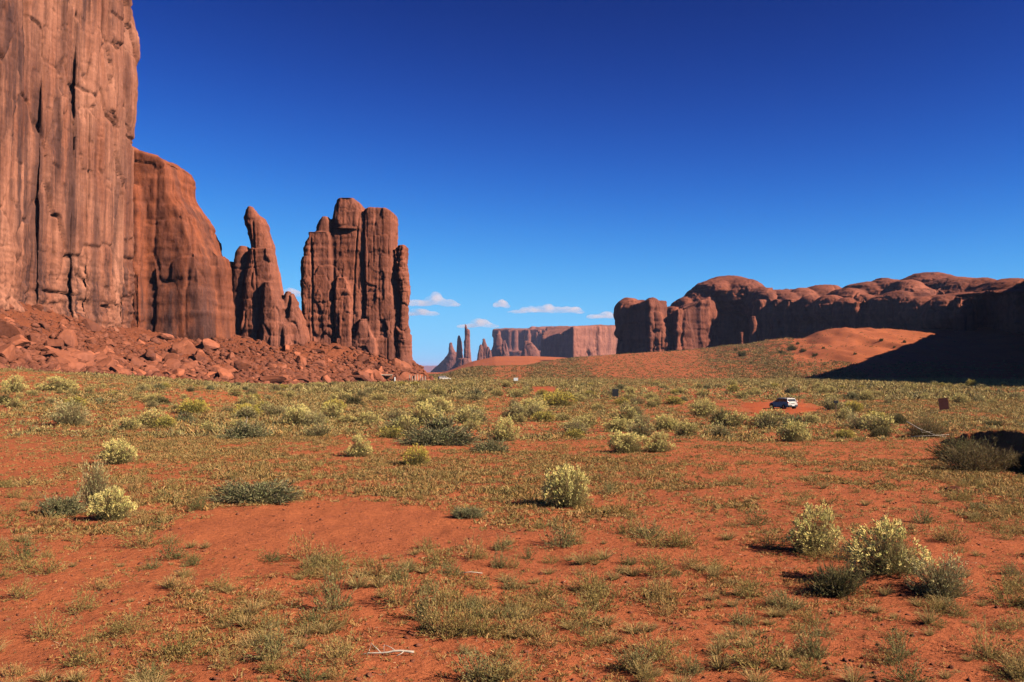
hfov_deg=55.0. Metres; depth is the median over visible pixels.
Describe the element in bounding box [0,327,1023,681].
desert ground
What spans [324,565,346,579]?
weed clump
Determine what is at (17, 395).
rabbitbrush
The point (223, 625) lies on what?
grass tuft
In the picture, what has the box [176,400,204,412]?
rabbitbrush
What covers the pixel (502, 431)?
rabbitbrush
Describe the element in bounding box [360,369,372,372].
boulder
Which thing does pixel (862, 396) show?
rabbitbrush
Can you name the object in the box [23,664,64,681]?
grass tuft
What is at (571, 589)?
grass tuft
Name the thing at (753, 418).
rabbitbrush
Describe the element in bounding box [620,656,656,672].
grass tuft
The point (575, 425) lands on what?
rabbitbrush
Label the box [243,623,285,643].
grass tuft
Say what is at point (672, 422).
rabbitbrush
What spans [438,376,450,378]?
parked car
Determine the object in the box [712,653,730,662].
grass tuft
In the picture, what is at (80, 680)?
grass tuft
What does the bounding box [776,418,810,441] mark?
rabbitbrush
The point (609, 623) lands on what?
grass tuft
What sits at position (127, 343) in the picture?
boulder
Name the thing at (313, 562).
weed clump
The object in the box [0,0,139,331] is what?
sandstone cliff
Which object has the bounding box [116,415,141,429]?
rabbitbrush
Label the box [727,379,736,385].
rabbitbrush
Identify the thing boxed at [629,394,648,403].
rabbitbrush
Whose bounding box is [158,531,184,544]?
weed clump
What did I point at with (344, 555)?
weed clump
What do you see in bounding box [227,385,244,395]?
rabbitbrush
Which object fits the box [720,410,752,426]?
rabbitbrush
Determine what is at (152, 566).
weed clump
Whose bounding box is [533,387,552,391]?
dirt track
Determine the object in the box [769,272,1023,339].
slickrock mesa
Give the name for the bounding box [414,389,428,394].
rabbitbrush
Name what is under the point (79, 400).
rabbitbrush
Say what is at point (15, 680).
grass tuft
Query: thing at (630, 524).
weed clump
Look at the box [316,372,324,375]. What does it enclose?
boulder
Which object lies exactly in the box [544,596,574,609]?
weed clump
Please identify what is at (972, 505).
weed clump
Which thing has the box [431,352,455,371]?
talus cone
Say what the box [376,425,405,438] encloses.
rabbitbrush
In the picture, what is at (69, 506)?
sage shrub
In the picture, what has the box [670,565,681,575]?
weed clump
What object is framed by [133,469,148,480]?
weed clump
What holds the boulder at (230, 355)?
on the talus slope
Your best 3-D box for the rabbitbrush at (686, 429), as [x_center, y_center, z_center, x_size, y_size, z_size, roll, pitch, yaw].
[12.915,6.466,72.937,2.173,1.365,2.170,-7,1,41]
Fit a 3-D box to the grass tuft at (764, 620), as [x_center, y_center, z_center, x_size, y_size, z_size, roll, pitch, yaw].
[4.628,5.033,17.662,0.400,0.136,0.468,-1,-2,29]
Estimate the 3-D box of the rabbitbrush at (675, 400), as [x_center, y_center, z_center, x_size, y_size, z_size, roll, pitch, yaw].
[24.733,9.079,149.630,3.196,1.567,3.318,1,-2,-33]
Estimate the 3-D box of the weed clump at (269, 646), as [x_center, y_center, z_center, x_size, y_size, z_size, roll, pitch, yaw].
[-3.581,4.393,14.725,1.044,0.872,0.779,0,-2,4]
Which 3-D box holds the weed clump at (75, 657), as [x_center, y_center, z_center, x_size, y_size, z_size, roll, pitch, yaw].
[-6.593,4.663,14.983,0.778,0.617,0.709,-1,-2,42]
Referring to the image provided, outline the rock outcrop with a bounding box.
[521,341,539,355]
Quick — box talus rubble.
[0,301,434,384]
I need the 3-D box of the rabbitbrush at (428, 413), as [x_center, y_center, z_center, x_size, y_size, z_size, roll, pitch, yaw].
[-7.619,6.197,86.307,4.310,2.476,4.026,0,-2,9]
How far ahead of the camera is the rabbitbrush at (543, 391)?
179.55 m
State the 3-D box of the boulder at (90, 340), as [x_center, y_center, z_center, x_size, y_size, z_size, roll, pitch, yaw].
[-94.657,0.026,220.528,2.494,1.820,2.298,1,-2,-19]
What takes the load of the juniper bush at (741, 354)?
on the desert ground at (366, 517)
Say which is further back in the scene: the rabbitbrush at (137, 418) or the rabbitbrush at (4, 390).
the rabbitbrush at (4, 390)
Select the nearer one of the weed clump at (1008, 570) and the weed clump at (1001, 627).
the weed clump at (1001, 627)
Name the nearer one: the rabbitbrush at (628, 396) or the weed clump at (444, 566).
the weed clump at (444, 566)
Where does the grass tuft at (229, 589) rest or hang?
on the desert ground at (366, 517)
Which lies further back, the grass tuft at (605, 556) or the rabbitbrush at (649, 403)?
the rabbitbrush at (649, 403)
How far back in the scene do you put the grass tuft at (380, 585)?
20.25 m
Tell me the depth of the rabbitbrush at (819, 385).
214.59 m
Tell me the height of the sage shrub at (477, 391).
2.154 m
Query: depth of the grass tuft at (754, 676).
14.18 m
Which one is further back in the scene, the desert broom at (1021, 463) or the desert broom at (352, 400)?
the desert broom at (352, 400)
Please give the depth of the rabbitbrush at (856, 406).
125.62 m
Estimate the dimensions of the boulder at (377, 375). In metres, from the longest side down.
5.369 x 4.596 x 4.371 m
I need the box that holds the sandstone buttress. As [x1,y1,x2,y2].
[131,146,235,340]
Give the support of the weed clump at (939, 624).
on the desert ground at (366, 517)
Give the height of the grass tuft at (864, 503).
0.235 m
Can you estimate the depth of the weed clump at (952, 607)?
18.34 m
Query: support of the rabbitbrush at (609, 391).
on the desert ground at (366, 517)
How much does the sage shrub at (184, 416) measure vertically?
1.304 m
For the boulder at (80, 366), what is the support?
on the talus slope
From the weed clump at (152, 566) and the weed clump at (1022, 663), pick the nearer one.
the weed clump at (1022, 663)
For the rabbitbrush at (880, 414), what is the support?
on the desert ground at (366, 517)
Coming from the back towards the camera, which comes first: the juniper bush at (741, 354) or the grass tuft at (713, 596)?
the juniper bush at (741, 354)
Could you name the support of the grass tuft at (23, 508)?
on the desert ground at (366, 517)
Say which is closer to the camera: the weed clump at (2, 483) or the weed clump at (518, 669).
the weed clump at (518, 669)
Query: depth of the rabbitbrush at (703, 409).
111.51 m
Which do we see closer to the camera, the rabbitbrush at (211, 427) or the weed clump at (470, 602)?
the weed clump at (470, 602)
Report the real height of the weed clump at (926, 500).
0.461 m
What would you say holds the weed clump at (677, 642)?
on the desert ground at (366, 517)
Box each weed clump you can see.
[0,478,17,487]
[0,505,19,516]
[0,535,18,559]
[0,558,21,579]
[0,660,34,679]
[2,483,28,497]
[2,554,19,563]
[3,570,45,601]
[4,546,47,571]
[5,529,40,559]
[19,552,67,574]
[25,487,48,499]
[26,602,77,641]
[32,509,61,526]
[36,543,56,557]
[55,586,102,614]
[57,622,107,668]
[65,532,80,542]
[78,625,101,641]
[83,576,120,590]
[85,643,110,661]
[93,615,139,640]
[110,522,164,548]
[118,608,159,633]
[124,474,147,490]
[129,651,182,679]
[131,509,156,521]
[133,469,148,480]
[137,555,165,569]
[144,518,164,528]
[148,490,172,499]
[148,610,217,662]
[153,535,190,560]
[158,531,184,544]
[165,475,184,487]
[167,569,195,590]
[180,548,205,562]
[181,551,199,566]
[181,565,198,577]
[186,495,211,511]
[190,483,208,498]
[206,567,239,593]
[207,603,251,627]
[209,644,249,671]
[216,645,252,659]
[226,593,254,603]
[227,604,249,616]
[235,473,248,482]
[239,610,290,633]
[241,601,309,661]
[253,627,293,645]
[255,583,283,602]
[255,649,292,673]
[257,546,287,563]
[258,661,283,673]
[285,649,338,681]
[286,530,324,559]
[287,598,340,631]
[288,556,321,578]
[291,579,324,595]
[296,550,333,567]
[297,468,314,479]
[301,560,360,611]
[304,603,339,622]
[305,565,334,578]
[310,627,372,670]
[312,544,353,570]
[316,545,346,564]
[321,562,343,570]
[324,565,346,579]
[326,663,356,681]
[327,607,353,627]
[348,551,378,567]
[358,556,400,580]
[364,568,382,576]
[373,555,437,609]
[381,562,416,579]
[383,561,409,577]
[392,572,417,585]
[397,558,423,571]
[400,579,443,621]
[408,533,436,548]
[412,585,473,640]
[413,491,427,500]
[415,578,440,595]
[416,539,459,567]
[418,613,432,630]
[419,568,473,606]
[429,468,443,477]
[434,560,464,577]
[434,620,476,638]
[435,606,465,631]
[443,597,483,635]
[450,640,514,681]
[453,531,484,559]
[456,604,505,639]
[457,623,473,635]
[463,573,492,590]
[463,590,486,610]
[466,609,500,638]
[468,600,501,619]
[473,544,492,559]
[481,597,539,639]
[482,645,535,681]
[486,532,514,550]
[489,605,505,617]
[489,645,517,660]
[490,542,509,567]
[490,581,534,611]
[497,570,525,589]
[498,603,525,619]
[501,554,522,569]
[510,578,533,589]
[514,599,542,611]
[517,546,538,559]
[521,592,541,604]
[528,626,565,650]
[530,519,547,529]
[530,574,567,598]
[530,599,555,612]
[537,516,583,548]
[541,550,561,563]
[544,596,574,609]
[552,596,611,630]
[563,564,617,594]
[564,525,590,544]
[570,576,625,613]
[571,622,621,649]
[573,563,589,574]
[573,569,610,592]
[575,495,594,509]
[575,622,595,635]
[581,552,603,562]
[583,574,623,597]
[595,481,618,494]
[598,642,672,672]
[603,475,621,484]
[610,643,647,670]
[612,509,645,535]
[613,497,633,511]
[616,622,676,659]
[617,550,638,565]
[623,512,670,539]
[625,572,676,606]
[630,657,661,681]
[632,574,690,600]
[634,527,676,548]
[634,549,671,565]
[636,542,676,576]
[638,571,674,589]
[641,635,683,664]
[651,588,676,615]
[652,524,694,547]
[661,632,690,648]
[664,644,702,674]
[665,525,701,549]
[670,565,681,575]
[676,650,713,676]
[678,547,703,569]
[680,556,702,564]
[703,599,720,607]
[708,558,726,568]
[712,621,807,671]
[720,476,738,482]
[721,603,763,627]
[724,520,738,526]
[726,473,742,481]
[730,562,773,599]
[738,504,771,525]
[745,476,758,485]
[750,521,790,548]
[750,671,775,681]
[762,583,808,614]
[770,597,789,611]
[777,620,815,635]
[784,494,808,505]
[786,644,833,679]
[791,629,836,657]
[792,541,827,559]
[793,621,837,664]
[797,606,829,625]
[799,489,822,498]
[809,474,825,484]
[810,616,836,637]
[818,544,846,560]
[833,557,867,575]
[834,537,865,560]
[862,642,900,663]
[868,625,927,660]
[869,654,937,681]
[878,627,913,640]
[882,642,914,667]
[907,504,941,523]
[917,594,951,615]
[918,493,934,502]
[921,587,942,598]
[925,615,949,629]
[929,526,959,541]
[938,473,956,482]
[938,520,971,543]
[940,594,973,616]
[944,602,973,618]
[945,491,966,500]
[945,544,969,553]
[953,479,971,487]
[954,487,975,500]
[959,496,986,509]
[959,613,1022,663]
[962,472,979,480]
[970,511,988,522]
[974,478,993,485]
[979,515,1012,529]
[980,572,1023,608]
[981,499,1011,518]
[984,527,1019,539]
[985,659,1023,681]
[987,615,1021,634]
[990,567,1023,593]
[990,653,1015,661]
[993,605,1023,628]
[994,638,1023,665]
[996,503,1015,513]
[997,646,1023,675]
[998,559,1021,576]
[999,516,1023,534]
[999,657,1021,673]
[1001,566,1023,586]
[1008,594,1023,607]
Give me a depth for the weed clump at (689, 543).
25.02 m
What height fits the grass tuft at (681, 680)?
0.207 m
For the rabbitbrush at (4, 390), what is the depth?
108.33 m
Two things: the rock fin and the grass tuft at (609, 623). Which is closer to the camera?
the grass tuft at (609, 623)
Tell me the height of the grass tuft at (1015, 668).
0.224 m
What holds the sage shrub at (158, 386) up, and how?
on the desert ground at (366, 517)
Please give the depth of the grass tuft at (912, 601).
18.75 m
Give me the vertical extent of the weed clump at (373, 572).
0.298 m
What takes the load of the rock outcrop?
on the desert ground at (366, 517)
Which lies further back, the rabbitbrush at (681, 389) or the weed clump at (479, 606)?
the rabbitbrush at (681, 389)
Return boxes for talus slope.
[0,303,429,383]
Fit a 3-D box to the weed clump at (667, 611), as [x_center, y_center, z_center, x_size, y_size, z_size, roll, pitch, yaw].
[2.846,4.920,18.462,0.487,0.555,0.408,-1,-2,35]
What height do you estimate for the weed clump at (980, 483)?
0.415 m
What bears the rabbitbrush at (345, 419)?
on the desert ground at (366, 517)
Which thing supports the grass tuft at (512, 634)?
on the desert ground at (366, 517)
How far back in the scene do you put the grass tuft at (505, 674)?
14.34 m
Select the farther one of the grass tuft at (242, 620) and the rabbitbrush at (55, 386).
the rabbitbrush at (55, 386)
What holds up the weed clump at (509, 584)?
on the desert ground at (366, 517)
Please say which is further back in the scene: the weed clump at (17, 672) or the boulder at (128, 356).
the boulder at (128, 356)
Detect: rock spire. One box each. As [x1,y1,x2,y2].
[230,206,309,345]
[448,342,454,359]
[456,335,462,360]
[464,324,470,358]
[477,339,491,359]
[491,334,508,356]
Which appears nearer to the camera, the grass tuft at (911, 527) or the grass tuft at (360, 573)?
the grass tuft at (360, 573)
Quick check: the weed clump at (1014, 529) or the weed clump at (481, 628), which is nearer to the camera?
the weed clump at (481, 628)
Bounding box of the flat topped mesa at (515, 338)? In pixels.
[491,326,554,355]
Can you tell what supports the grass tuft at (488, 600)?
on the desert ground at (366, 517)
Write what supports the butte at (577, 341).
on the desert ground at (366, 517)
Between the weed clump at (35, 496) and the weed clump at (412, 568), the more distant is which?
the weed clump at (35, 496)
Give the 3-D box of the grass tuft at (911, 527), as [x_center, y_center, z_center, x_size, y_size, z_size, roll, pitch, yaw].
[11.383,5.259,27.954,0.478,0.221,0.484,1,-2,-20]
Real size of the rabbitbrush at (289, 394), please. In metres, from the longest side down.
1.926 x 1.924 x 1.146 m
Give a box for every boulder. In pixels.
[0,320,24,337]
[0,344,14,361]
[6,334,30,346]
[20,352,31,360]
[28,335,38,344]
[32,304,43,309]
[35,346,59,351]
[39,321,49,330]
[39,351,58,356]
[43,339,63,349]
[46,349,77,363]
[48,364,56,368]
[55,329,77,346]
[59,319,67,324]
[60,350,70,355]
[60,364,70,371]
[66,348,77,351]
[67,362,85,370]
[70,351,93,360]
[82,318,102,331]
[85,337,95,343]
[85,361,96,366]
[94,353,107,360]
[96,345,108,353]
[96,356,116,367]
[98,367,109,371]
[105,339,114,346]
[109,366,131,375]
[112,356,127,362]
[123,341,130,346]
[126,354,138,360]
[130,357,147,365]
[131,367,145,374]
[140,350,155,360]
[144,367,159,372]
[155,353,162,360]
[156,333,173,340]
[163,353,178,360]
[163,358,180,368]
[170,339,196,354]
[172,368,184,376]
[182,361,199,368]
[188,355,204,360]
[195,349,205,356]
[201,338,219,350]
[206,372,217,376]
[210,367,230,372]
[217,369,233,379]
[217,376,228,379]
[223,366,238,373]
[226,352,234,359]
[234,359,251,369]
[256,375,288,383]
[281,345,289,350]
[294,375,308,382]
[296,355,306,365]
[314,349,324,353]
[314,360,325,366]
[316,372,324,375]
[321,374,330,382]
[351,375,371,381]
[352,371,369,376]
[357,353,369,363]
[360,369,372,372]
[373,371,385,379]
[391,358,403,365]
[393,361,411,371]
[394,375,403,380]
[399,372,411,378]
[412,374,422,380]
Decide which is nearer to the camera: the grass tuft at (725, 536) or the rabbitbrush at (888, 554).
the rabbitbrush at (888, 554)
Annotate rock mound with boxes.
[450,358,471,369]
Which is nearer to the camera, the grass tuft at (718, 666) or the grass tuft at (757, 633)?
the grass tuft at (718, 666)
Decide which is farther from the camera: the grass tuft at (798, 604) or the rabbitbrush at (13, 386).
the rabbitbrush at (13, 386)
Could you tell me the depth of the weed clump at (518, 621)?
16.85 m
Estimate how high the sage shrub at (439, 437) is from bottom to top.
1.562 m
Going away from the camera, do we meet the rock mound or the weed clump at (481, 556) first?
the weed clump at (481, 556)
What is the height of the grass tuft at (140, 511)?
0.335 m
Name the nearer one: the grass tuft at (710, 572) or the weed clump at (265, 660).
the weed clump at (265, 660)
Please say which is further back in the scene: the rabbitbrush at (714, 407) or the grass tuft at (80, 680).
the rabbitbrush at (714, 407)
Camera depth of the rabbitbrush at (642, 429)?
72.89 m
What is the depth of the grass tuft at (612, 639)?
16.45 m
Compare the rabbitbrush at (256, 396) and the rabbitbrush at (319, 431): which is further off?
the rabbitbrush at (256, 396)
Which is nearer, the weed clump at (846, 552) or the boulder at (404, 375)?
the weed clump at (846, 552)
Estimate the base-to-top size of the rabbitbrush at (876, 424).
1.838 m
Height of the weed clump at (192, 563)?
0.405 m
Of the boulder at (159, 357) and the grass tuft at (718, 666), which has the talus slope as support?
the boulder at (159, 357)
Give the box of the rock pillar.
[739,332,742,343]
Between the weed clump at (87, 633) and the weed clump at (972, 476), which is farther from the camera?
the weed clump at (972, 476)
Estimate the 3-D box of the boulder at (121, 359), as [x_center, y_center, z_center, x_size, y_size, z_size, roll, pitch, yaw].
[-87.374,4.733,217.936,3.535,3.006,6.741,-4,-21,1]
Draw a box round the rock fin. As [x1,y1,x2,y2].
[613,297,674,353]
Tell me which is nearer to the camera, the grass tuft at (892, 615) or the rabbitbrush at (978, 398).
the grass tuft at (892, 615)
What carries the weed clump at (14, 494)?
on the desert ground at (366, 517)
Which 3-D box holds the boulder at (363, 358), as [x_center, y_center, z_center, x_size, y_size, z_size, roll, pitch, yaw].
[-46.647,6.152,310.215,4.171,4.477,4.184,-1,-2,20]
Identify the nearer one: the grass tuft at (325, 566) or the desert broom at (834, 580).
the desert broom at (834, 580)
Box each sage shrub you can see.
[34,491,87,516]
[95,397,106,402]
[153,382,165,388]
[175,410,197,422]
[200,476,304,505]
[205,385,214,389]
[209,419,273,438]
[389,416,415,428]
[390,423,481,446]
[421,412,460,430]
[450,504,486,518]
[466,436,512,451]
[469,387,483,395]
[617,383,625,388]
[781,413,809,426]
[783,386,800,392]
[841,406,858,415]
[843,390,858,399]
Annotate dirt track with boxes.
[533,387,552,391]
[742,401,819,416]
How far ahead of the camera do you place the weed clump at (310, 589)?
19.80 m
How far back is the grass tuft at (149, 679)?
13.91 m
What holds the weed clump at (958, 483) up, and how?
on the desert ground at (366, 517)
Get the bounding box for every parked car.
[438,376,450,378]
[769,397,797,408]
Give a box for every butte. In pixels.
[300,198,412,369]
[541,324,617,357]
[667,275,777,350]
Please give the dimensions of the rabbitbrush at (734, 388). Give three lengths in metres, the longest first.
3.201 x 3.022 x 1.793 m
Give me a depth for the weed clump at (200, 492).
33.70 m
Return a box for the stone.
[943,486,960,490]
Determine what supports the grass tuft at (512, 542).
on the desert ground at (366, 517)
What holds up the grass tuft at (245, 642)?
on the desert ground at (366, 517)
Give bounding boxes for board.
[612,389,617,396]
[938,398,948,412]
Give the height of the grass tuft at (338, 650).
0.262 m
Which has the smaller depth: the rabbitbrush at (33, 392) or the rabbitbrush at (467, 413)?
the rabbitbrush at (467, 413)
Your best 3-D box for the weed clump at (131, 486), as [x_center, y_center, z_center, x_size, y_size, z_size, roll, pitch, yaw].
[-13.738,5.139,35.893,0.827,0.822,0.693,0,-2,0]
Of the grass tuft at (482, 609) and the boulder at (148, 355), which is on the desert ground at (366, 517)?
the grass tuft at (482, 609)
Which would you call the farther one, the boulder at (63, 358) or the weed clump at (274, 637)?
the boulder at (63, 358)
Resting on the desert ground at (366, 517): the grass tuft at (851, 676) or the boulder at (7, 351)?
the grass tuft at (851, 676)
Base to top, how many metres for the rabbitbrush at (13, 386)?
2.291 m
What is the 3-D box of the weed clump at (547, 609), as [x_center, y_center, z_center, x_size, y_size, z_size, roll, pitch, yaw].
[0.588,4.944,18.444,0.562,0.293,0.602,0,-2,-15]
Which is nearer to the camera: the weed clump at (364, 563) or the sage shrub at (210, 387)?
the weed clump at (364, 563)
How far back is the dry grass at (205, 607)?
18.37 m
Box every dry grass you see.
[0,367,1023,441]
[0,425,1023,535]
[0,495,1023,681]
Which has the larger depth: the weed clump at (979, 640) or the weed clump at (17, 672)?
the weed clump at (979, 640)
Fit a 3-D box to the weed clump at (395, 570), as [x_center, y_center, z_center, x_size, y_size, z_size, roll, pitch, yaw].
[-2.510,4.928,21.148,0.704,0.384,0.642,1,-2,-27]
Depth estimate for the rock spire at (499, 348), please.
2849.78 m
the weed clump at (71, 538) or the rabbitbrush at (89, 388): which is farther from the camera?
the rabbitbrush at (89, 388)
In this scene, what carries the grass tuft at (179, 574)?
on the desert ground at (366, 517)
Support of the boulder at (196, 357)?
on the talus slope
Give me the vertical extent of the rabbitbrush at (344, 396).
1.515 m
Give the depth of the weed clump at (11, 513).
29.84 m
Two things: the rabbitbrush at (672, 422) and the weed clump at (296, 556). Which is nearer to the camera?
the weed clump at (296, 556)
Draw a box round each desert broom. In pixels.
[0,393,12,403]
[155,395,171,403]
[346,395,363,404]
[705,407,736,424]
[803,558,871,597]
[866,427,892,436]
[888,411,908,423]
[902,412,952,437]
[925,428,991,460]
[930,436,1021,473]
[980,420,1003,426]
[997,450,1023,470]
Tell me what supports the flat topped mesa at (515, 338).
on the desert ground at (366, 517)
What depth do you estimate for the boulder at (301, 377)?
262.52 m
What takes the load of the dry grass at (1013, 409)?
on the desert ground at (366, 517)
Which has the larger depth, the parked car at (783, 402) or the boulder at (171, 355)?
the boulder at (171, 355)
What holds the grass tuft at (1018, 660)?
on the desert ground at (366, 517)
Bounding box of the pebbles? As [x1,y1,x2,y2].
[0,449,1023,681]
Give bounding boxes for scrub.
[5,364,1023,399]
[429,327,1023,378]
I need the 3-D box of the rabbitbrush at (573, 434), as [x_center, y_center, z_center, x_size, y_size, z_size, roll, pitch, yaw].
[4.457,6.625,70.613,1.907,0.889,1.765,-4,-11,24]
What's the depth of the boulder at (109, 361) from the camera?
199.30 m
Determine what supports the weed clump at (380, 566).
on the desert ground at (366, 517)
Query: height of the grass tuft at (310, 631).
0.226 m
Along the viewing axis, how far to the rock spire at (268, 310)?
308.73 m
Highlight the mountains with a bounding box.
[423,366,435,371]
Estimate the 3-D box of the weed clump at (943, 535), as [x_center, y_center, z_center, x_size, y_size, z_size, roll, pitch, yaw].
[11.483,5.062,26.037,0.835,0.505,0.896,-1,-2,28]
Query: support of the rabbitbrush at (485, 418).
on the desert ground at (366, 517)
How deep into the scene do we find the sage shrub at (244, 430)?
64.47 m
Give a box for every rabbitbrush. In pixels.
[0,387,9,392]
[1,374,31,391]
[2,397,25,407]
[12,393,23,398]
[25,389,39,395]
[32,376,79,390]
[45,397,55,403]
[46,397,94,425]
[53,387,63,393]
[63,395,88,405]
[64,386,80,394]
[74,454,111,505]
[81,385,94,391]
[85,484,137,520]
[99,438,137,463]
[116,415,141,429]
[129,414,144,423]
[135,383,149,390]
[137,407,171,425]
[142,393,157,402]
[145,399,157,406]
[146,392,165,400]
[151,414,176,427]
[168,403,180,409]
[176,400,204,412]
[178,397,211,413]
[200,420,219,431]
[219,402,233,412]
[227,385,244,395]
[228,417,248,426]
[229,403,263,413]
[232,407,260,418]
[236,393,257,403]
[238,406,261,417]
[243,385,258,395]
[252,394,261,399]
[254,400,271,406]
[257,401,272,412]
[262,402,286,414]
[268,383,280,389]
[278,402,315,424]
[284,391,295,396]
[300,408,330,425]
[301,418,332,436]
[320,401,343,416]
[323,398,347,410]
[333,390,352,400]
[338,414,354,421]
[343,431,372,456]
[350,411,384,423]
[355,388,369,396]
[367,393,387,399]
[375,420,401,430]
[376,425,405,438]
[385,408,406,419]
[391,414,422,431]
[399,443,430,465]
[401,400,446,423]
[412,391,429,402]
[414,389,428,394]
[423,405,443,416]
[429,395,453,411]
[430,384,446,394]
[450,406,484,418]
[453,405,482,422]
[458,404,486,414]
[460,418,480,429]
[463,390,484,400]
[465,380,474,385]
[469,408,492,422]
[485,414,523,441]
[491,388,505,395]
[500,401,530,417]
[502,380,511,386]
[507,398,520,406]
[510,389,524,396]
[512,412,527,422]
[514,397,548,411]
[516,386,530,393]
[525,402,545,416]
[526,404,545,412]
[530,411,556,421]
[531,396,548,407]
[534,389,548,394]
[540,389,577,405]
[540,461,594,507]
[554,412,572,420]
[558,381,568,387]
[558,416,594,433]
[562,428,584,438]
[567,416,593,427]
[574,395,588,401]
[579,412,598,426]
[590,402,603,409]
[601,417,637,431]
[606,387,620,396]
[607,429,649,452]
[608,402,638,420]
[611,397,629,404]
[617,399,634,410]
[621,392,636,398]
[623,401,646,413]
[624,419,657,436]
[625,387,636,394]
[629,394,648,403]
[633,413,652,423]
[641,391,661,398]
[641,398,657,406]
[643,429,679,451]
[646,397,662,405]
[650,413,679,429]
[664,417,678,429]
[665,396,684,404]
[674,386,686,392]
[674,419,699,436]
[687,398,715,416]
[691,397,717,412]
[693,382,701,387]
[693,388,710,396]
[705,419,734,436]
[713,382,724,387]
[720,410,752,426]
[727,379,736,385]
[727,384,740,391]
[732,390,749,397]
[745,389,754,394]
[748,410,776,425]
[752,408,785,428]
[762,406,790,421]
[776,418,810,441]
[782,497,846,554]
[802,413,819,422]
[812,382,823,386]
[818,384,830,393]
[820,391,844,408]
[823,393,839,402]
[831,407,854,418]
[831,429,857,438]
[833,512,946,576]
[842,410,880,428]
[845,400,863,412]
[857,389,876,400]
[859,412,897,430]
[861,410,888,421]
[883,396,892,402]
[902,383,917,389]
[903,546,989,598]
[949,392,973,402]
[965,378,977,385]
[971,393,985,401]
[1008,391,1023,397]
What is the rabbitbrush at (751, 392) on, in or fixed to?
on the desert ground at (366, 517)
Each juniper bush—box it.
[737,350,746,356]
[786,346,797,350]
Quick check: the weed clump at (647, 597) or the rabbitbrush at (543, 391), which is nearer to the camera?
the weed clump at (647, 597)
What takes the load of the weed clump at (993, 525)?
on the desert ground at (366, 517)
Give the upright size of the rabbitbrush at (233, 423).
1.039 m
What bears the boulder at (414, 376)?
on the talus slope
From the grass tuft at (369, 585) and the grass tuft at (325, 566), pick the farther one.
the grass tuft at (325, 566)
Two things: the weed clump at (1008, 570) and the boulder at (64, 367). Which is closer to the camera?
the weed clump at (1008, 570)
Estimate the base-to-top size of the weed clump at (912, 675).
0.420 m
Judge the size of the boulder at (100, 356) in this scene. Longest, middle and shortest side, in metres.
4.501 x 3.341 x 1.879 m
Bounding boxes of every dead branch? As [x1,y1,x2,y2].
[362,643,413,655]
[907,421,948,436]
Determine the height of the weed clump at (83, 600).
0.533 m
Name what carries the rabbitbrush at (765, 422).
on the desert ground at (366, 517)
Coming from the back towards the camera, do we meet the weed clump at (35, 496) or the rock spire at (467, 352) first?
the rock spire at (467, 352)
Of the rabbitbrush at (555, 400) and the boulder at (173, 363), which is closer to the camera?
the rabbitbrush at (555, 400)
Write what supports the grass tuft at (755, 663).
on the desert ground at (366, 517)
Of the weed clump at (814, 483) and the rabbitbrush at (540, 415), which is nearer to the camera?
the weed clump at (814, 483)
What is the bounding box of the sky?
[131,0,1023,365]
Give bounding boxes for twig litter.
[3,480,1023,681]
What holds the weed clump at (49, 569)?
on the desert ground at (366, 517)
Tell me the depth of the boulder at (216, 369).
238.64 m
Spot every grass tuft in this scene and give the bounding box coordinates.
[0,636,16,650]
[2,674,33,681]
[12,532,38,541]
[16,504,32,510]
[18,499,35,505]
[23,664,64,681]
[46,519,62,524]
[55,667,95,681]
[71,672,87,681]
[119,668,162,681]
[125,672,170,681]
[130,506,150,514]
[140,672,169,681]
[153,574,181,588]
[170,568,192,575]
[184,541,197,547]
[196,541,211,547]
[211,619,233,627]
[220,586,236,592]
[224,612,261,626]
[230,634,264,647]
[233,598,268,615]
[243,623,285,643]
[252,599,276,608]
[257,646,288,659]
[290,621,325,635]
[291,636,312,648]
[292,574,305,579]
[308,618,346,634]
[315,561,338,572]
[320,668,337,678]
[323,638,357,657]
[342,572,370,587]
[346,566,375,577]
[349,487,364,492]
[359,580,377,587]
[366,575,394,587]
[373,588,388,597]
[393,558,416,566]
[405,549,419,554]
[412,565,432,573]
[457,644,474,652]
[476,596,494,604]
[478,605,497,616]
[482,653,524,680]
[495,572,517,581]
[500,627,525,638]
[502,537,520,544]
[514,605,542,618]
[514,621,557,636]
[539,568,556,574]
[560,619,583,628]
[566,583,584,591]
[568,551,594,564]
[575,606,597,615]
[577,588,600,598]
[590,613,619,625]
[593,546,619,559]
[595,629,624,642]
[604,569,625,579]
[613,563,629,571]
[613,619,652,633]
[620,564,646,576]
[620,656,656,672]
[624,557,637,563]
[635,662,665,678]
[640,588,663,595]
[641,621,660,631]
[666,672,695,681]
[686,562,712,570]
[700,592,720,599]
[700,649,740,669]
[702,566,727,577]
[704,639,730,654]
[705,632,735,647]
[706,562,724,570]
[712,529,741,539]
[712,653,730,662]
[713,631,730,639]
[719,623,745,638]
[721,597,743,606]
[724,576,738,584]
[730,587,742,594]
[733,632,761,647]
[735,664,779,681]
[738,657,763,665]
[747,628,764,635]
[757,617,778,624]
[760,603,786,616]
[761,652,801,669]
[772,598,815,607]
[772,608,789,616]
[786,648,805,657]
[818,481,830,488]
[834,662,877,681]
[858,500,872,505]
[865,603,886,612]
[874,585,894,595]
[887,612,900,617]
[905,522,922,529]
[907,596,926,606]
[910,606,948,623]
[919,625,936,635]
[925,593,957,609]
[936,668,954,678]
[960,653,975,661]
[963,511,980,518]
[967,620,982,627]
[969,550,984,555]
[970,644,1004,656]
[975,599,989,605]
[991,651,1023,670]
[1001,660,1023,676]
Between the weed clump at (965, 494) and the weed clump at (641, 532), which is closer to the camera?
the weed clump at (641, 532)
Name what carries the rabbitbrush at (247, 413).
on the desert ground at (366, 517)

